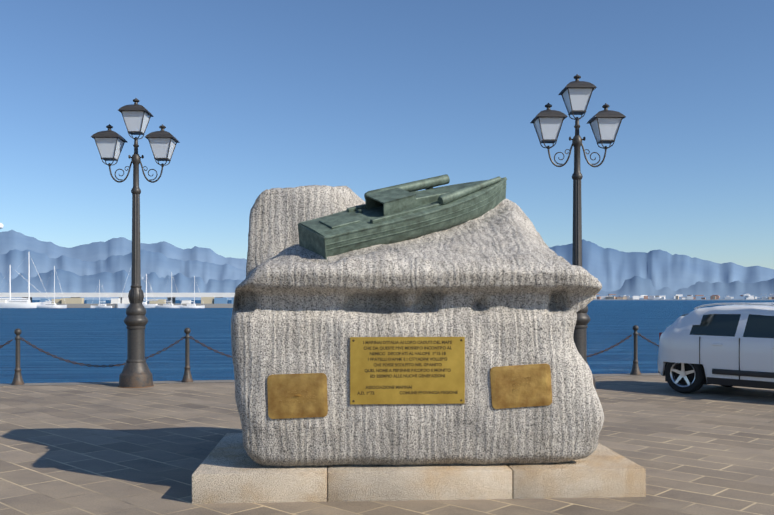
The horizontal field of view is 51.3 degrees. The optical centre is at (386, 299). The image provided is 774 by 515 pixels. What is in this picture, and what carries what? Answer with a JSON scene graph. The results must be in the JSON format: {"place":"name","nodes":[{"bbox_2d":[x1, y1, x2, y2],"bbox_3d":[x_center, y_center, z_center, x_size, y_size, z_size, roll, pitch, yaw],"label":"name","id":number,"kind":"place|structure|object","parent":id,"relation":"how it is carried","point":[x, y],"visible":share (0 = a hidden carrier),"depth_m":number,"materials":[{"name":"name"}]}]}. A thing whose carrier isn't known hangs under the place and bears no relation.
{"place":"outdoors","nodes":[
{"label":"outdoors","id":0,"kind":"place"},
{"bbox_2d":[0,269,243,299],"bbox_3d":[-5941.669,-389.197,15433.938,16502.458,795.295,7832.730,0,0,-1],"label":"mountain range","id":1,"kind":"structure","parent":0,"point":[115,282],"depth_m":17180.26,"materials":[{"name":"blue stone"}]},
{"bbox_2d":[0,249,245,283],"bbox_3d":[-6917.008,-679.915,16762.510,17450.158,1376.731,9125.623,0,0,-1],"label":"mountain range","id":2,"kind":"structure","parent":0,"point":[160,265],"depth_m":19420.41,"materials":[{"name":"blue stone"}]},
{"bbox_2d":[0,230,246,270],"bbox_3d":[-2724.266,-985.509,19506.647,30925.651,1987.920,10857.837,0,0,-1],"label":"mountain range","id":3,"kind":"structure","parent":0,"point":[13,240],"depth_m":22917.58,"materials":[{"name":"blue stone"}]},
{"bbox_2d":[0,375,773,514],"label":"quay pavement","id":4,"kind":"structure","parent":0,"point":[115,449],"depth_m":7.71,"materials":[{"name":"stone"}]},
{"bbox_2d":[91,98,179,387],"bbox_3d":[-4.215,-0.971,13.542,1.354,4.843,0.586,0,0,-1],"label":"lamp post","id":5,"kind":"object","parent":4,"relation":"on","point":[136,373],"visible":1,"depth_m":13.43,"materials":[{"name":"metal"}]},
{"bbox_2d":[0,373,660,385],"bbox_3d":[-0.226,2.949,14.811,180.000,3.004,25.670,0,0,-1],"label":"quay coping","id":6,"kind":"object","parent":4,"relation":"on","point":[167,382],"depth_m":14.11,"materials":[{"name":"stone"}]},
{"bbox_2d":[11,328,24,384],"bbox_3d":[-6.301,0.969,13.763,0.210,0.963,0.210,0,0,-1],"label":"chain bollard","id":7,"kind":"object","parent":6,"relation":"on","point":[17,379],"visible":0.98,"depth_m":13.73,"materials":[{"name":"metal"}]},
{"bbox_2d":[0,333,658,366],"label":"railing chain","id":8,"kind":"object","parent":7,"relation":"attached to","point":[231,356],"visible":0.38,"depth_m":14.14,"materials":[{"name":"black metal"}]},
{"bbox_2d":[181,328,192,381],"bbox_3d":[-3.522,0.969,14.226,0.210,0.963,0.210,0,0,-1],"label":"chain bollard","id":9,"kind":"object","parent":6,"relation":"on","point":[187,376],"visible":1,"depth_m":14.19,"materials":[{"name":"metal"}]},
{"bbox_2d":[630,325,640,374],"bbox_3d":[4.814,0.969,15.616,0.210,0.963,0.210,0,0,-1],"label":"chain bollard","id":10,"kind":"object","parent":6,"relation":"on","point":[635,370],"visible":0.98,"depth_m":15.58,"materials":[{"name":"metal"}]},
{"bbox_2d":[192,433,645,503],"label":"monument plinth","id":11,"kind":"structure","parent":4,"relation":"on","point":[228,470],"depth_m":5.86,"materials":[{"name":"beige stone"}]},
{"bbox_2d":[231,185,603,466],"bbox_3d":[0.208,0.139,6.626,2.810,2.282,1.662,0,0,-3],"label":"monument granite boulder","id":12,"kind":"object","parent":11,"relation":"on","point":[501,283],"visible":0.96,"depth_m":5.94,"materials":[{"name":"grey stone"}]},
{"bbox_2d":[267,373,327,418],"bbox_3d":[-0.648,0.696,5.842,0.430,0.320,0.052,-2,0,-3],"label":"bronze plaque","id":13,"kind":"object","parent":12,"relation":"attached to","point":[281,385],"visible":1,"depth_m":5.83,"materials":[{"name":"gold metal"}]},
{"bbox_2d":[279,391,315,402],"bbox_3d":[-0.647,0.702,5.834,0.268,0.091,0.003,0,0,-3],"label":"plaque inscription","id":14,"kind":"object","parent":13,"relation":"attached to","point":[287,401],"visible":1,"depth_m":5.83,"materials":[{"name":"brown metal"}]},
{"bbox_2d":[298,174,506,259],"bbox_3d":[0.239,-0.748,6.699,1.995,0.384,0.518,-17,29,-30],"label":"boat sculpture","id":15,"kind":"object","parent":12,"relation":"attached to","point":[397,213],"visible":0.98,"depth_m":6.47,"materials":[{"name":"green metal"}]},
{"bbox_2d":[350,337,464,404],"bbox_3d":[0.151,0.516,5.889,0.840,0.490,0.013,0,0,-3],"label":"brass plaque","id":16,"kind":"object","parent":12,"relation":"attached to","point":[453,379],"visible":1,"depth_m":5.88,"materials":[{"name":"gold metal"}]},
{"bbox_2d":[357,341,457,394],"bbox_3d":[0.151,0.494,5.882,0.737,0.392,0.002,0,0,-3],"label":"plaque inscription","id":17,"kind":"object","parent":16,"relation":"attached to","point":[407,370],"visible":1,"depth_m":5.88,"materials":[{"name":"brown"}]},
{"bbox_2d":[490,363,551,408],"bbox_3d":[0.989,0.636,5.940,0.450,0.310,0.017,-4,0,-4],"label":"bronze plaque","id":18,"kind":"object","parent":12,"relation":"attached to","point":[504,394],"visible":1,"depth_m":5.93,"materials":[{"name":"gold metal"}]},
{"bbox_2d":[512,377,531,390],"bbox_3d":[0.990,0.620,5.934,0.147,0.102,0.003,-4,0,-3],"label":"plaque inscription","id":19,"kind":"object","parent":18,"relation":"attached to","point":[516,384],"visible":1,"depth_m":5.93,"materials":[{"name":"brown metal"}]},
{"bbox_2d":[530,74,625,391],"bbox_3d":[3.026,-1.072,12.830,1.410,5.045,0.610,0,0,-1],"label":"lamp post","id":20,"kind":"object","parent":4,"relation":"on","point":[576,94],"visible":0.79,"depth_m":12.72,"materials":[{"name":"metal"}]},
{"bbox_2d":[657,302,773,392],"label":"white hatchback car","id":21,"kind":"object","parent":4,"relation":"on","point":[729,345],"visible":1,"depth_m":12.08,"materials":[{"name":"white paint"}]},
{"bbox_2d":[0,300,773,383],"bbox_3d":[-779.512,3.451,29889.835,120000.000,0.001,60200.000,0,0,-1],"label":"sea","id":22,"kind":"structure","parent":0,"point":[94,336],"depth_m":70.15,"materials":[{"name":"liquid"}]},
{"bbox_2d":[0,252,50,307],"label":"sailing yacht","id":23,"kind":"object","parent":22,"relation":"on","point":[21,303],"visible":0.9,"depth_m":336.60,"materials":[{"name":"white"}]},
{"bbox_2d":[37,266,66,307],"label":"sailing yacht","id":24,"kind":"object","parent":22,"relation":"on","point":[54,305],"visible":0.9,"depth_m":333.55,"materials":[{"name":"white"}]},
{"bbox_2d":[91,280,111,307],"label":"sailing yacht","id":25,"kind":"object","parent":22,"relation":"on","point":[101,305],"visible":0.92,"depth_m":337.42,"materials":[{"name":"white"}]},
{"bbox_2d":[0,293,234,307],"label":"harbour breakwater","id":26,"kind":"object","parent":22,"relation":"on","point":[208,300],"visible":0.35,"depth_m":356.28,"materials":[{"name":"white concrete"}]},
{"bbox_2d":[118,265,157,307],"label":"sailing yacht","id":27,"kind":"object","parent":22,"relation":"on","point":[145,305],"visible":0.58,"depth_m":337.49,"materials":[{"name":"white"}]},
{"bbox_2d":[156,273,182,307],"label":"sailing yacht","id":28,"kind":"object","parent":22,"relation":"on","point":[168,306],"visible":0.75,"depth_m":335.87,"materials":[{"name":"white"}]},
{"bbox_2d":[180,276,204,307],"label":"sailing yacht","id":29,"kind":"object","parent":22,"relation":"on","point":[193,305],"visible":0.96,"depth_m":333.86,"materials":[{"name":"white"}]},
{"bbox_2d":[0,0,773,268],"label":"sky","id":30,"kind":"structure","parent":0,"point":[363,96],"materials":[{"name":"blue"}]},
{"bbox_2d":[549,239,773,291],"bbox_3d":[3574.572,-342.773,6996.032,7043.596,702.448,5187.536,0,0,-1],"label":"mountain","id":31,"kind":"structure","parent":0,"point":[610,269],"depth_m":7986.40,"materials":[{"name":"blue stone"}]},
{"bbox_2d":[595,299,773,299],"bbox_3d":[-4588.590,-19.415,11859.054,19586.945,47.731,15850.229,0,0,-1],"label":"shore land","id":32,"kind":"structure","parent":0,"point":[683,299],"depth_m":6002.97,"materials":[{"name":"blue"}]},
{"bbox_2d":[596,293,773,298],"bbox_3d":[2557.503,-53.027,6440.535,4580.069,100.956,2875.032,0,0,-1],"label":"town buildings","id":33,"kind":"structure","parent":32,"relation":"on","point":[746,295],"depth_m":6114.40,"materials":[{"name":"white"}]},
{"bbox_2d":[596,276,773,299],"bbox_3d":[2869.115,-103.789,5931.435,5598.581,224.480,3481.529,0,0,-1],"label":"mountain range","id":34,"kind":"structure","parent":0,"point":[635,286],"depth_m":6544.31,"materials":[{"name":"blue stone"}]}
]}

